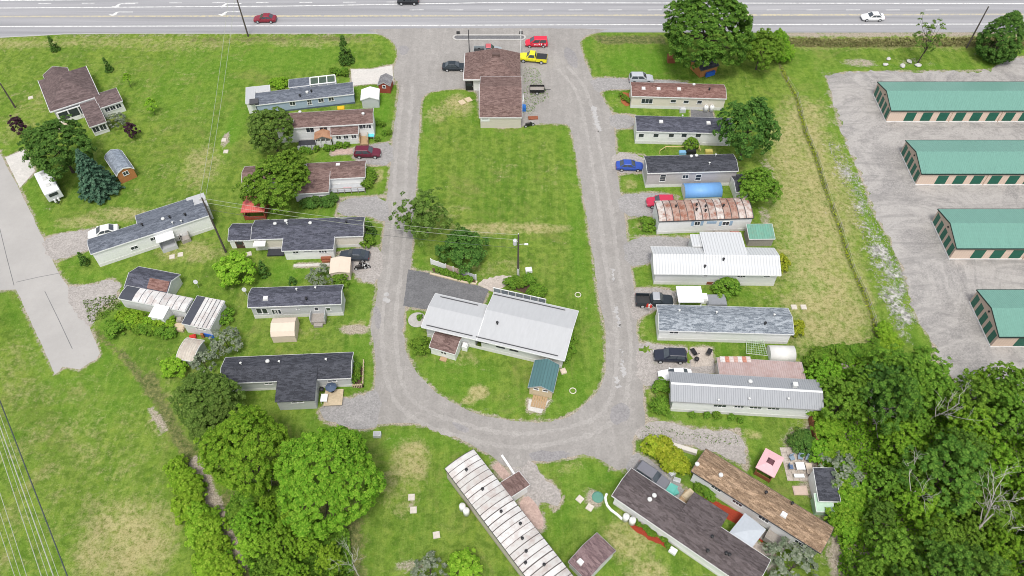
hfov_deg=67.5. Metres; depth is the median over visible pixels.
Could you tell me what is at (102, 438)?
lawn
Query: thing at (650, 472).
car
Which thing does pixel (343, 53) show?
fir tree
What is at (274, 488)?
thicket bush
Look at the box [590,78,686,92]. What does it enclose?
driveway
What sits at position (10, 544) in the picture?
power line
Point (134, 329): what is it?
hedge bush
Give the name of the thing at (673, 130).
mobile home
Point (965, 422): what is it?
wood tree
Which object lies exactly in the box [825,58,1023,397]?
storage lot
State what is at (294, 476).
maple tree
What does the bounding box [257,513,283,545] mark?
wood tree
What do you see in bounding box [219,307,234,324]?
leafy bush
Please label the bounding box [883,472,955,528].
wood tree
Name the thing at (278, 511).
thicket bush
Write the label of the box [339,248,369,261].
car
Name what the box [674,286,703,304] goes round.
carport
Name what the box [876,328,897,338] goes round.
wood edge bush
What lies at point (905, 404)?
wood tree
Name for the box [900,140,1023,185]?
storage building
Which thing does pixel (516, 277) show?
garden bush
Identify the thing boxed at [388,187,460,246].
broadleaf tree
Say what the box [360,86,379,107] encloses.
garden shed
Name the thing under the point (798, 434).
garden bush
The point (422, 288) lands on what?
driveway
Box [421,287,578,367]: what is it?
mobile home
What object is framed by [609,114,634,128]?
driveway
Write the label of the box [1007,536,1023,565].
wood tree
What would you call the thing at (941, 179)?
roll up door
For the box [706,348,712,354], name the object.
lounge chair
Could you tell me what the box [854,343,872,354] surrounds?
wood edge bush
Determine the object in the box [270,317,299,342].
fabric shed
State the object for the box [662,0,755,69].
oak tree
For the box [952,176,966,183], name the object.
roll up door
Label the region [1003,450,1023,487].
wood tree
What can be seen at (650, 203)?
car
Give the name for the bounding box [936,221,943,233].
roll up door
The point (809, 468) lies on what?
garden table
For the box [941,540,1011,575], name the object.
wood tree
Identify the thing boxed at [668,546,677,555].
cooler box
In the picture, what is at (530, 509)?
patio
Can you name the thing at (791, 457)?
garden chair
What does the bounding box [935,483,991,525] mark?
wood tree
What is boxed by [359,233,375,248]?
leafy bush
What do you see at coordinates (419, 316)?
flower bush
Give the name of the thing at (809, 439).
garden bush
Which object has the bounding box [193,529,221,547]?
hedge bush
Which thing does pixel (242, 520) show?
wood tree
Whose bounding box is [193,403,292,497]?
maple tree
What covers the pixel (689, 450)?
planter wall
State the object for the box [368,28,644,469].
loop road
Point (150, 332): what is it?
hedge bush
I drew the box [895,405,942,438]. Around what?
wood tree
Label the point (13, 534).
power line
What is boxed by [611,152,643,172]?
driveway
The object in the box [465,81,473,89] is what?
door
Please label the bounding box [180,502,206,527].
hedge bush
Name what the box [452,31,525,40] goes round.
kerb island
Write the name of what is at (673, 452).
hedge bush
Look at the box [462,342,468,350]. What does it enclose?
appliance
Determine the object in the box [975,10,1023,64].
cedar tree
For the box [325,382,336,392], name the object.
patio umbrella
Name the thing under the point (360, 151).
car
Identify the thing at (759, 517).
window
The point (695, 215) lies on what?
mobile home
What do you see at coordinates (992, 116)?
roll up door
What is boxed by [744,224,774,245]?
garden shed
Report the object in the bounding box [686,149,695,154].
grill cabinet
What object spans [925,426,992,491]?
wood tree
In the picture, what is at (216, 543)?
hedge bush
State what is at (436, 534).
septic slab
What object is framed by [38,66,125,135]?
house
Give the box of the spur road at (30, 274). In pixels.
[0,154,99,373]
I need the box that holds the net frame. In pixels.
[746,340,767,355]
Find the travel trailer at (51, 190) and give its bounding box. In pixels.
[34,170,63,203]
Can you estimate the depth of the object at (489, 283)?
117.91 m
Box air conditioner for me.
[679,107,685,112]
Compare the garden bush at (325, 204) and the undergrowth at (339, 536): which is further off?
the garden bush at (325, 204)
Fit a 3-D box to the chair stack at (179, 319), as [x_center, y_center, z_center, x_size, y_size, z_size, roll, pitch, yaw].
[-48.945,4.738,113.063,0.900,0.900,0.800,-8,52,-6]
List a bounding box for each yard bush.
[113,310,128,325]
[119,307,131,315]
[124,313,139,326]
[129,309,145,319]
[131,316,145,327]
[140,316,152,325]
[151,319,169,329]
[164,315,176,327]
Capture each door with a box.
[234,241,244,247]
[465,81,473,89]
[874,86,879,97]
[876,91,881,101]
[879,97,884,107]
[881,101,886,112]
[884,107,889,118]
[901,145,907,155]
[903,112,916,120]
[904,151,910,161]
[907,157,913,168]
[910,163,916,174]
[913,170,919,180]
[920,112,933,120]
[933,213,940,225]
[934,176,948,183]
[936,112,949,120]
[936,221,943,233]
[940,228,947,240]
[943,235,950,247]
[947,243,954,255]
[952,112,966,120]
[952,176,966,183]
[969,112,982,120]
[969,176,984,183]
[970,250,986,257]
[971,294,979,307]
[975,303,983,316]
[979,312,987,324]
[983,321,991,334]
[985,112,999,120]
[987,176,1002,183]
[987,330,996,342]
[989,250,1005,257]
[1001,112,1015,120]
[1005,176,1019,183]
[1008,250,1023,257]
[1013,338,1023,345]
[1018,112,1023,120]
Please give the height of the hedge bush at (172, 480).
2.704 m
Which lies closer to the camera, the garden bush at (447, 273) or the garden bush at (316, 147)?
the garden bush at (447, 273)
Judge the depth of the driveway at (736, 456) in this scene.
99.87 m
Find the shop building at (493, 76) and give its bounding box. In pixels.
[463,30,521,127]
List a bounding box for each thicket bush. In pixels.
[224,501,250,530]
[236,493,259,510]
[250,488,273,506]
[268,508,284,531]
[269,484,279,498]
[272,505,285,521]
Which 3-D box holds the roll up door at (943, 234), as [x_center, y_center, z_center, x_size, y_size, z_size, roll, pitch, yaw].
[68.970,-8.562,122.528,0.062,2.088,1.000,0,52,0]
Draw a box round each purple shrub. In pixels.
[7,115,26,134]
[123,122,140,138]
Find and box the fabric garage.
[329,256,351,280]
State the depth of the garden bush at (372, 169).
132.07 m
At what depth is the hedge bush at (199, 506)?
92.84 m
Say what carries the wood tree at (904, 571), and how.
on the lawn at (102, 438)
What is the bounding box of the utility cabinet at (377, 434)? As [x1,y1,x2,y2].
[373,431,381,437]
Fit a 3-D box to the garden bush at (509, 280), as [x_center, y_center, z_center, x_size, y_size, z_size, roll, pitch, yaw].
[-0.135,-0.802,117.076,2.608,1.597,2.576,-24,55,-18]
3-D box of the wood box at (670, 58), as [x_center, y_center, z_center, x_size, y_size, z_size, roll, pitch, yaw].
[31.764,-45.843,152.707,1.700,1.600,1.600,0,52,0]
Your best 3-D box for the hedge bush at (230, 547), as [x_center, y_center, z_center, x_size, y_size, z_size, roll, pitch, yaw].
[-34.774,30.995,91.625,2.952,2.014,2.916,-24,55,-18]
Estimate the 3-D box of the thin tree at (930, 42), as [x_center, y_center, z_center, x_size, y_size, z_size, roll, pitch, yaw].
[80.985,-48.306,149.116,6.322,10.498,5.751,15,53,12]
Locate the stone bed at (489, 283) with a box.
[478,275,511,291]
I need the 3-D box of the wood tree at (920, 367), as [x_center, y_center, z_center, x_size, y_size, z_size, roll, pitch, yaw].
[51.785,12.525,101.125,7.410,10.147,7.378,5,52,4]
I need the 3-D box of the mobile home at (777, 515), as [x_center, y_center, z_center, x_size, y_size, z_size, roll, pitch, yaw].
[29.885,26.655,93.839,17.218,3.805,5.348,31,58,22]
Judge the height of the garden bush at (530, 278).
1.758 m
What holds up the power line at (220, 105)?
attached to the utility pole at (243, 19)
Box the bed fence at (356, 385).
[352,359,364,387]
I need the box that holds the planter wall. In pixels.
[673,442,696,455]
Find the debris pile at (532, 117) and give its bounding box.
[528,116,537,119]
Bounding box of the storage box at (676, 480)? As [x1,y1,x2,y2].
[673,477,680,483]
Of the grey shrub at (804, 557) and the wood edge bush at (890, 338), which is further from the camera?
the wood edge bush at (890, 338)
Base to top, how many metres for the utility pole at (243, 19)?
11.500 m
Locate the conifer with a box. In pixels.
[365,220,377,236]
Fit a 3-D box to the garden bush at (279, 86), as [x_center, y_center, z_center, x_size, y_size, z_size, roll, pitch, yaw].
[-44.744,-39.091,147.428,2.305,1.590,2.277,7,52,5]
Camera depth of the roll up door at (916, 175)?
130.90 m
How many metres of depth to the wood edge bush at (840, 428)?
100.28 m
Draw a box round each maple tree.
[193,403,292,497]
[272,424,386,540]
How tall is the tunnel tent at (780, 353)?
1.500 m
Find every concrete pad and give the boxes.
[5,150,34,186]
[351,65,393,85]
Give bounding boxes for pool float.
[337,106,344,109]
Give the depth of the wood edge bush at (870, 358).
107.90 m
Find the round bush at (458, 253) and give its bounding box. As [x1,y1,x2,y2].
[434,226,489,273]
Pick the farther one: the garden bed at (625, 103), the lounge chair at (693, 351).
the garden bed at (625, 103)
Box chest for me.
[704,149,712,153]
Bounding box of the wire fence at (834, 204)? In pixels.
[787,77,877,336]
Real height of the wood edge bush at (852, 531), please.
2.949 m
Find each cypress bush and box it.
[77,252,89,265]
[258,260,270,278]
[288,276,297,285]
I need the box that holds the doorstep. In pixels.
[174,322,185,332]
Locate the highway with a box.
[0,0,1023,37]
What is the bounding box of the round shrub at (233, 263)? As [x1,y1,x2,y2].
[212,250,257,287]
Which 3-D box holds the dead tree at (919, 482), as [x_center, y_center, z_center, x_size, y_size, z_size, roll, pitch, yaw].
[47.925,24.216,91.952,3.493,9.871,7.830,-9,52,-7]
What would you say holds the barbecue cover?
on the lawn at (102, 438)
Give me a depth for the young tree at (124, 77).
145.77 m
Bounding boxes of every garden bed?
[353,363,362,384]
[432,268,475,281]
[516,285,545,297]
[620,92,629,105]
[630,523,664,546]
[703,496,762,541]
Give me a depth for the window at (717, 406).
102.30 m
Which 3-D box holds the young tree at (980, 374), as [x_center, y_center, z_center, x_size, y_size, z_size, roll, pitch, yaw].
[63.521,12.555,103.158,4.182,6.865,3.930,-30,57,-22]
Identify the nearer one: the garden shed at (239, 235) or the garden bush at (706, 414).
the garden bush at (706, 414)
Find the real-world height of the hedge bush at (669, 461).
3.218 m
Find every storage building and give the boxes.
[873,81,1023,121]
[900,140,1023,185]
[931,209,1023,259]
[969,289,1023,346]
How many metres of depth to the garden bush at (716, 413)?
103.04 m
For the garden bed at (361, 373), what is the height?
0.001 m
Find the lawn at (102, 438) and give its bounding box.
[0,32,1023,575]
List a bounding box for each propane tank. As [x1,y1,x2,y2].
[459,503,465,511]
[463,507,469,516]
[622,513,629,522]
[628,516,635,525]
[703,104,708,111]
[709,104,714,111]
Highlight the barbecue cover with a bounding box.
[667,471,675,477]
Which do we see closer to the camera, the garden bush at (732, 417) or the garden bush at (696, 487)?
the garden bush at (696, 487)
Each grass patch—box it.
[639,346,651,352]
[687,347,692,362]
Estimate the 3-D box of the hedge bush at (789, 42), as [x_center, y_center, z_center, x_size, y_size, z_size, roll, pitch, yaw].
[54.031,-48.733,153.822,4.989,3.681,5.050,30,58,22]
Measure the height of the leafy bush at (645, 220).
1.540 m
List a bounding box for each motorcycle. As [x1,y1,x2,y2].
[354,263,366,269]
[358,262,370,267]
[524,121,534,127]
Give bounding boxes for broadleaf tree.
[16,114,97,181]
[167,364,245,429]
[187,402,238,453]
[232,157,310,214]
[247,106,293,153]
[267,147,309,177]
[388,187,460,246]
[712,96,781,160]
[736,167,782,203]
[737,27,788,70]
[803,353,845,394]
[820,375,870,421]
[844,363,879,399]
[856,360,922,412]
[863,343,950,409]
[890,431,995,517]
[985,360,1023,412]
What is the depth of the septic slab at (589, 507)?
95.56 m
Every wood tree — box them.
[228,497,271,547]
[232,521,278,568]
[249,520,306,562]
[253,568,290,575]
[255,552,282,575]
[256,495,277,518]
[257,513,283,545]
[272,547,308,575]
[277,510,296,540]
[291,535,321,563]
[314,540,343,574]
[328,569,338,575]
[845,553,890,575]
[858,366,924,435]
[859,498,899,532]
[861,522,927,575]
[867,464,904,501]
[869,418,928,465]
[876,355,932,401]
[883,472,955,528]
[883,565,920,575]
[888,445,935,500]
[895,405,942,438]
[907,514,963,568]
[908,527,976,575]
[915,356,961,409]
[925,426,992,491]
[933,397,1001,453]
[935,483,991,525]
[936,363,1001,430]
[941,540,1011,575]
[942,516,992,556]
[966,485,1023,536]
[975,372,1023,418]
[976,388,1023,442]
[980,442,1023,495]
[982,517,1023,566]
[986,563,1017,575]
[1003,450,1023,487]
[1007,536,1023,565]
[1009,482,1023,531]
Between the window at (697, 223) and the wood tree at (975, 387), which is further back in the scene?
the window at (697, 223)
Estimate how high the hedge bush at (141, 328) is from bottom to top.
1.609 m
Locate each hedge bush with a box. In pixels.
[125,321,133,330]
[130,324,139,334]
[136,323,147,333]
[142,323,152,335]
[149,323,156,335]
[154,324,168,338]
[161,325,176,339]
[162,453,188,478]
[167,466,196,487]
[170,491,205,525]
[171,474,199,494]
[172,471,203,489]
[177,482,207,501]
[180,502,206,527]
[183,517,211,549]
[184,500,209,519]
[189,507,209,519]
[190,512,211,530]
[190,554,226,575]
[191,532,230,557]
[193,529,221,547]
[194,548,228,575]
[195,474,207,492]
[195,540,222,563]
[200,516,228,535]
[208,505,221,518]
[209,554,245,575]
[219,535,233,554]
[640,434,666,459]
[651,439,673,456]
[652,436,677,466]
[660,449,684,472]
[664,452,682,472]
[668,448,683,474]
[674,456,691,475]
[774,28,788,38]
[776,41,795,61]
[776,47,793,62]
[778,34,793,50]
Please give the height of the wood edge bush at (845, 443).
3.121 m
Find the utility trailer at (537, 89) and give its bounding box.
[530,85,550,94]
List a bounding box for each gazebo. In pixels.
[240,196,269,219]
[730,513,765,546]
[754,448,783,482]
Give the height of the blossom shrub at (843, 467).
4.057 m
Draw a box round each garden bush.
[268,77,277,87]
[275,78,284,84]
[275,81,284,89]
[279,76,288,85]
[298,197,310,208]
[304,199,314,208]
[309,195,320,207]
[313,145,319,151]
[317,196,327,206]
[321,196,334,207]
[322,144,329,150]
[322,191,339,205]
[333,67,341,75]
[335,141,342,148]
[341,69,348,75]
[342,141,349,148]
[351,374,356,382]
[353,362,360,368]
[360,178,372,188]
[365,169,378,178]
[366,168,375,173]
[366,176,375,183]
[443,268,449,275]
[455,274,462,280]
[463,275,469,280]
[502,275,519,289]
[513,275,520,286]
[516,277,527,287]
[521,272,537,284]
[525,285,534,295]
[530,283,547,296]
[534,288,547,297]
[563,352,571,363]
[568,342,576,353]
[571,334,578,343]
[642,524,648,531]
[664,542,670,548]
[688,411,696,418]
[693,482,701,491]
[699,484,709,494]
[703,411,710,418]
[703,490,715,502]
[712,411,721,419]
[727,413,736,420]
[737,417,743,423]
[786,426,807,452]
[792,433,816,457]
[793,429,811,449]
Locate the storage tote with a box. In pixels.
[679,150,685,154]
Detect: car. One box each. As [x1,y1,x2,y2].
[88,224,118,238]
[253,13,276,23]
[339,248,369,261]
[353,145,380,158]
[397,0,418,5]
[442,61,463,71]
[525,36,547,47]
[616,159,642,171]
[629,72,653,81]
[634,460,670,489]
[646,194,674,208]
[653,347,687,364]
[657,367,691,381]
[860,11,884,21]
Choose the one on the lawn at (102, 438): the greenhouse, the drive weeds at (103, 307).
the greenhouse
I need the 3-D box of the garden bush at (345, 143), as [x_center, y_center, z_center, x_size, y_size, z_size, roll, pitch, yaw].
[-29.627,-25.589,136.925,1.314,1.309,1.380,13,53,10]
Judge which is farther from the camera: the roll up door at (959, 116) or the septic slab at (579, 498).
the roll up door at (959, 116)
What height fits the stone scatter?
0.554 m
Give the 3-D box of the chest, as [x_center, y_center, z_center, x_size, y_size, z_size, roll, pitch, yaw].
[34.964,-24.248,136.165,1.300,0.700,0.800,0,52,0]
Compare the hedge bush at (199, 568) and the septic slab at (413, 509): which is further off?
the septic slab at (413, 509)
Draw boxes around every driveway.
[42,229,89,259]
[68,280,120,325]
[320,390,381,428]
[336,247,383,283]
[337,196,388,220]
[353,142,392,165]
[403,269,488,308]
[509,460,560,505]
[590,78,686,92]
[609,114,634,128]
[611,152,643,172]
[617,192,673,216]
[623,236,688,265]
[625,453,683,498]
[630,287,676,319]
[632,421,746,463]
[636,342,715,385]
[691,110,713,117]
[730,451,745,463]
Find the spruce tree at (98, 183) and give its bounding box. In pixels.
[75,148,125,204]
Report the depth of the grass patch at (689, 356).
109.61 m
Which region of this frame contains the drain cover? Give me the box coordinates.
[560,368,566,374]
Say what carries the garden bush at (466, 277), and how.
on the garden bed at (433, 269)
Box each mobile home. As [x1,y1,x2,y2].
[87,193,213,266]
[118,266,226,337]
[220,352,353,409]
[241,160,366,201]
[245,74,354,112]
[247,285,345,327]
[251,217,365,262]
[276,108,375,149]
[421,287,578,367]
[445,449,572,575]
[611,468,770,575]
[629,82,726,109]
[633,114,730,145]
[642,154,738,187]
[650,232,780,285]
[652,197,753,233]
[655,304,793,343]
[668,356,823,418]
[690,448,833,556]
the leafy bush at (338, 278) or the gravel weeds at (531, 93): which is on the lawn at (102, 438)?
the leafy bush at (338, 278)
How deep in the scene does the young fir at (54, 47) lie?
154.66 m
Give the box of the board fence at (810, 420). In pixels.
[808,416,821,466]
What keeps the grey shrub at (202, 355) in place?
on the lawn at (102, 438)
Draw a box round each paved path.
[293,263,329,266]
[331,148,352,154]
[492,462,509,479]
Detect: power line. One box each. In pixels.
[0,401,67,575]
[0,415,58,575]
[0,426,53,575]
[0,436,47,575]
[0,452,41,575]
[0,493,26,575]
[0,513,20,575]
[0,532,14,575]
[200,5,227,195]
[203,198,516,234]
[204,202,515,239]
[205,0,234,197]
[208,209,513,247]
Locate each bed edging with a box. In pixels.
[430,272,477,284]
[501,454,514,473]
[604,493,621,519]
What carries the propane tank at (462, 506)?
on the lawn at (102, 438)
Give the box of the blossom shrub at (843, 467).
[817,450,864,488]
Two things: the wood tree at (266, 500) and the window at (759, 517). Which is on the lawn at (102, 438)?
the wood tree at (266, 500)
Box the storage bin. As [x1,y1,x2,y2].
[522,104,525,111]
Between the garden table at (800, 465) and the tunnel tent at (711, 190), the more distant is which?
the tunnel tent at (711, 190)
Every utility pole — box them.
[0,83,15,107]
[199,197,226,252]
[237,0,248,36]
[513,233,527,275]
[966,6,988,47]
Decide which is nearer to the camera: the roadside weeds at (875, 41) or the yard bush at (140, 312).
the yard bush at (140, 312)
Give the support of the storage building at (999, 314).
on the storage lot
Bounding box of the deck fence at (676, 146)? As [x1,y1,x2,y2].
[659,146,700,153]
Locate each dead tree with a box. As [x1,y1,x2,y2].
[329,539,361,575]
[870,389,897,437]
[904,452,937,508]
[930,382,984,421]
[968,465,1017,535]
[973,481,1023,526]
[1009,524,1023,563]
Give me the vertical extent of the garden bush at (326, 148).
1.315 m
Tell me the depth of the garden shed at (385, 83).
146.18 m
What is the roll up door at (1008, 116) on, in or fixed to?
in the storage building at (949, 101)
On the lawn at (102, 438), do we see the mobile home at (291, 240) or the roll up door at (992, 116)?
the mobile home at (291, 240)
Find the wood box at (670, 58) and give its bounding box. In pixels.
[667,54,674,62]
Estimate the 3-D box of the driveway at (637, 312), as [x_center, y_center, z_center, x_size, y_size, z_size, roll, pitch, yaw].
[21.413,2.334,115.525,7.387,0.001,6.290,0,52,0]
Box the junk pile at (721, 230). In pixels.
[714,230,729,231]
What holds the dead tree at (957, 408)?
on the lawn at (102, 438)
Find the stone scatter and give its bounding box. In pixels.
[827,140,917,332]
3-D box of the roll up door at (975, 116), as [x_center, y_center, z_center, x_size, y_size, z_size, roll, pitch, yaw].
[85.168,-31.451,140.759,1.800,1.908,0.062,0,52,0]
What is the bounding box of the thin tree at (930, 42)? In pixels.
[912,12,946,62]
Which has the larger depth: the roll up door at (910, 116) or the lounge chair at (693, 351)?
the roll up door at (910, 116)
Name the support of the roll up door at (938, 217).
in the storage building at (980, 233)
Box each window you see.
[92,126,99,132]
[98,123,107,130]
[130,245,138,250]
[255,308,263,313]
[261,308,268,313]
[305,128,314,132]
[641,98,652,103]
[659,174,666,181]
[694,174,701,180]
[694,221,700,225]
[712,405,726,407]
[721,221,729,225]
[731,499,742,507]
[748,407,761,409]
[757,516,768,523]
[766,408,779,410]
[793,539,804,548]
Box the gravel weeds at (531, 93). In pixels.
[523,67,548,112]
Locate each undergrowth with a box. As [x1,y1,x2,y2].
[223,478,354,575]
[804,355,1023,575]
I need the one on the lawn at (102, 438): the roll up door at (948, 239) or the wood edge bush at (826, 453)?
the wood edge bush at (826, 453)
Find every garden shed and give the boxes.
[104,149,136,183]
[176,337,206,366]
[228,223,254,247]
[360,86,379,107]
[377,73,392,92]
[429,331,462,361]
[528,358,559,408]
[568,533,615,575]
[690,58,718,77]
[729,174,746,197]
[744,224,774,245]
[808,467,840,502]
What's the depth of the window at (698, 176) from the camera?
129.55 m
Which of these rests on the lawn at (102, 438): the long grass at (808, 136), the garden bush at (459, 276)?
the long grass at (808, 136)
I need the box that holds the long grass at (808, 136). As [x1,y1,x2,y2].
[781,67,877,336]
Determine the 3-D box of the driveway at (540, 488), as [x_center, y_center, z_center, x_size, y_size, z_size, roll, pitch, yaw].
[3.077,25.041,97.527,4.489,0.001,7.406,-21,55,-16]
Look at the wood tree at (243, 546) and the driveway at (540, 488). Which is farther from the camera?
the driveway at (540, 488)
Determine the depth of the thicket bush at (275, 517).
93.06 m
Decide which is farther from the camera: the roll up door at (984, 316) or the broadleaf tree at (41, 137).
the broadleaf tree at (41, 137)
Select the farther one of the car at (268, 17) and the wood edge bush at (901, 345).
the car at (268, 17)
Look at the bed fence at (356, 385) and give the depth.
106.26 m
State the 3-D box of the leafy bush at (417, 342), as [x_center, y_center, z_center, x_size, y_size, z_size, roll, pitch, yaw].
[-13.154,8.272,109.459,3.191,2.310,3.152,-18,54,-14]
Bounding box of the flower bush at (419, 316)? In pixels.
[416,314,422,320]
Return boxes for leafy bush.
[104,318,126,338]
[159,353,188,378]
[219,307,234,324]
[329,274,349,286]
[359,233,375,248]
[408,336,430,355]
[447,547,482,575]
[638,216,656,231]
[648,394,669,415]
[651,376,669,395]
[682,137,699,149]
[710,276,741,299]
[779,253,790,274]
[793,319,805,337]
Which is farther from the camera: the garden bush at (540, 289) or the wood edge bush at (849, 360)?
the garden bush at (540, 289)
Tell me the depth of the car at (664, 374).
106.70 m
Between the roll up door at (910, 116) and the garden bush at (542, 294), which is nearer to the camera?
the garden bush at (542, 294)
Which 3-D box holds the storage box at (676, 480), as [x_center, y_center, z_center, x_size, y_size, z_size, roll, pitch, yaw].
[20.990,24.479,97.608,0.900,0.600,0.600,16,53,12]
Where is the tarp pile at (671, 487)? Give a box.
[666,483,677,494]
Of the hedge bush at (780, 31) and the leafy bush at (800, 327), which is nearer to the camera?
the leafy bush at (800, 327)
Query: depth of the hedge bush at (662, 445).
98.28 m
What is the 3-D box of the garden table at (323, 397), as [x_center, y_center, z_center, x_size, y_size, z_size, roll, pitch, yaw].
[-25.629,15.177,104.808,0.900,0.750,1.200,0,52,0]
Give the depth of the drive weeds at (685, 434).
101.80 m
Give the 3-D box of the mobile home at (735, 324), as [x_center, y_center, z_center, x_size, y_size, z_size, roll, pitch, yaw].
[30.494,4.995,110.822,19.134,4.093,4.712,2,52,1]
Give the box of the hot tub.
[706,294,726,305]
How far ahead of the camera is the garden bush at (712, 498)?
95.79 m
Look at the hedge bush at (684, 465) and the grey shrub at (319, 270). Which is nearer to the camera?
the hedge bush at (684, 465)
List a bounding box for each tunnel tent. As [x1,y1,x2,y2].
[681,182,722,199]
[766,345,795,361]
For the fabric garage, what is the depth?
117.57 m
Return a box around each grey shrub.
[105,112,125,127]
[189,349,219,372]
[208,326,242,355]
[305,263,332,285]
[410,550,448,575]
[762,536,818,575]
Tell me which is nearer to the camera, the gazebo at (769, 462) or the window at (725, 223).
the gazebo at (769, 462)
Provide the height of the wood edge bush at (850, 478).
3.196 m
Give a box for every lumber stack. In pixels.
[679,489,687,502]
[681,488,693,501]
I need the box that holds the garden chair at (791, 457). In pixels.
[788,453,794,461]
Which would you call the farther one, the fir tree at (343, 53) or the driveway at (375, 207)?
the fir tree at (343, 53)
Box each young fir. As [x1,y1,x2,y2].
[47,35,60,51]
[102,57,112,72]
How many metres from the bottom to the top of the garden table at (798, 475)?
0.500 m
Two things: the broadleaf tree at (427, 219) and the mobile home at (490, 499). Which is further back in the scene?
the broadleaf tree at (427, 219)
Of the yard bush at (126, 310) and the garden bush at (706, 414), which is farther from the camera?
the yard bush at (126, 310)
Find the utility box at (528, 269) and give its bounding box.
[525,267,531,273]
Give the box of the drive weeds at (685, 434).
[641,425,737,445]
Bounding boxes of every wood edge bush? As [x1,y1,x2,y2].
[802,348,826,371]
[806,402,833,421]
[807,438,829,463]
[810,415,839,443]
[811,346,829,353]
[818,414,844,438]
[821,441,837,463]
[823,511,854,536]
[825,342,848,362]
[825,432,854,461]
[825,503,864,526]
[831,345,847,358]
[833,458,862,481]
[833,468,851,499]
[834,439,859,459]
[834,494,864,517]
[836,349,856,365]
[836,521,862,545]
[839,486,870,513]
[840,485,868,518]
[844,474,874,505]
[847,343,860,357]
[849,347,866,365]
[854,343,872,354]
[866,337,882,349]
[866,344,883,361]
[873,320,892,334]
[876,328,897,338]
[878,337,895,354]
[879,335,904,354]
[885,335,904,348]
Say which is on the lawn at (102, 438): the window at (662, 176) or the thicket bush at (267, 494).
the thicket bush at (267, 494)
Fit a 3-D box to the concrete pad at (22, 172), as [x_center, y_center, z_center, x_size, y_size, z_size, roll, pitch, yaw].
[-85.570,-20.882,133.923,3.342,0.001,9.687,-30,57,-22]
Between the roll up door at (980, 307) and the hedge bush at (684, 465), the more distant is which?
the roll up door at (980, 307)
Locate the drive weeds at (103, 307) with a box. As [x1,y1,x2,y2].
[83,294,120,321]
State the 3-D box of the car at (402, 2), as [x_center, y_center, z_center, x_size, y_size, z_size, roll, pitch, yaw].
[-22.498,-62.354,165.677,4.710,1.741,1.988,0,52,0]
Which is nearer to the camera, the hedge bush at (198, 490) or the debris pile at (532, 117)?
the hedge bush at (198, 490)
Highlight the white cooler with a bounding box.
[702,293,707,303]
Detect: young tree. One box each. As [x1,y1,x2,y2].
[122,73,130,83]
[143,97,157,113]
[964,362,998,395]
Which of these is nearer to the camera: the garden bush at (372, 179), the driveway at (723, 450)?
the driveway at (723, 450)
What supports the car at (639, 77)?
on the driveway at (601, 84)
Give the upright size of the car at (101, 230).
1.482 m
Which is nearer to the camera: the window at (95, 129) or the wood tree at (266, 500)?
the wood tree at (266, 500)
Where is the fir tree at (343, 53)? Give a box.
[338,35,354,65]
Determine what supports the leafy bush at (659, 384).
on the lawn at (102, 438)
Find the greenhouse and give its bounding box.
[810,493,834,515]
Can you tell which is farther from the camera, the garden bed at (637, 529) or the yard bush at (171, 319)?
the yard bush at (171, 319)
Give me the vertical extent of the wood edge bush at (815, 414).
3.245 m
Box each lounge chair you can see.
[690,348,699,354]
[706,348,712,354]
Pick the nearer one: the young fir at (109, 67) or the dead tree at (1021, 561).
the dead tree at (1021, 561)
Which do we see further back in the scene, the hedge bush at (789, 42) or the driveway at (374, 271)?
the hedge bush at (789, 42)
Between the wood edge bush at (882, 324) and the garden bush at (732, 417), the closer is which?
the garden bush at (732, 417)
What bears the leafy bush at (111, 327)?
on the lawn at (102, 438)
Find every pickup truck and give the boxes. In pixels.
[473,44,501,51]
[520,50,547,63]
[635,292,673,307]
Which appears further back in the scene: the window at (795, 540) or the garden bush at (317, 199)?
the garden bush at (317, 199)
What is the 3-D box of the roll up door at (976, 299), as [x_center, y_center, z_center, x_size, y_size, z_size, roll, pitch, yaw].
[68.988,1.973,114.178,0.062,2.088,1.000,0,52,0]
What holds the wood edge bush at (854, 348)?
on the lawn at (102, 438)
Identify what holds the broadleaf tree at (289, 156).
on the lawn at (102, 438)
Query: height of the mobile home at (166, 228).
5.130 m
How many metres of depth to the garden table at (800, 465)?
98.35 m
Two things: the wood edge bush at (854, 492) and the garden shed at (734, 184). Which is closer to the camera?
the wood edge bush at (854, 492)
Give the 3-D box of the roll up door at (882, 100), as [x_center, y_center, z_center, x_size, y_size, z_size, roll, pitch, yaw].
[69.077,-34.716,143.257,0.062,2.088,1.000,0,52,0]
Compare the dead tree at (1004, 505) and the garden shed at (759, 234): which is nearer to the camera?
the dead tree at (1004, 505)
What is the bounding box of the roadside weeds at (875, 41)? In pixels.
[789,36,1023,47]
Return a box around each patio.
[408,312,424,326]
[520,496,543,528]
[528,399,549,412]
[691,347,713,366]
[753,543,773,569]
[780,447,813,480]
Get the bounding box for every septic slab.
[408,494,414,500]
[410,506,416,513]
[433,531,439,538]
[575,495,583,503]
[585,503,593,511]
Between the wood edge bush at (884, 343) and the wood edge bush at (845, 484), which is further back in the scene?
the wood edge bush at (884, 343)
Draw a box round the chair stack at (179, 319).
[176,317,183,322]
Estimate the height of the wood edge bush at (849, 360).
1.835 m
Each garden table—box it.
[320,394,327,403]
[793,474,804,477]
[795,462,805,471]
[805,463,812,474]
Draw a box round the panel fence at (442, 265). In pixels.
[430,258,476,279]

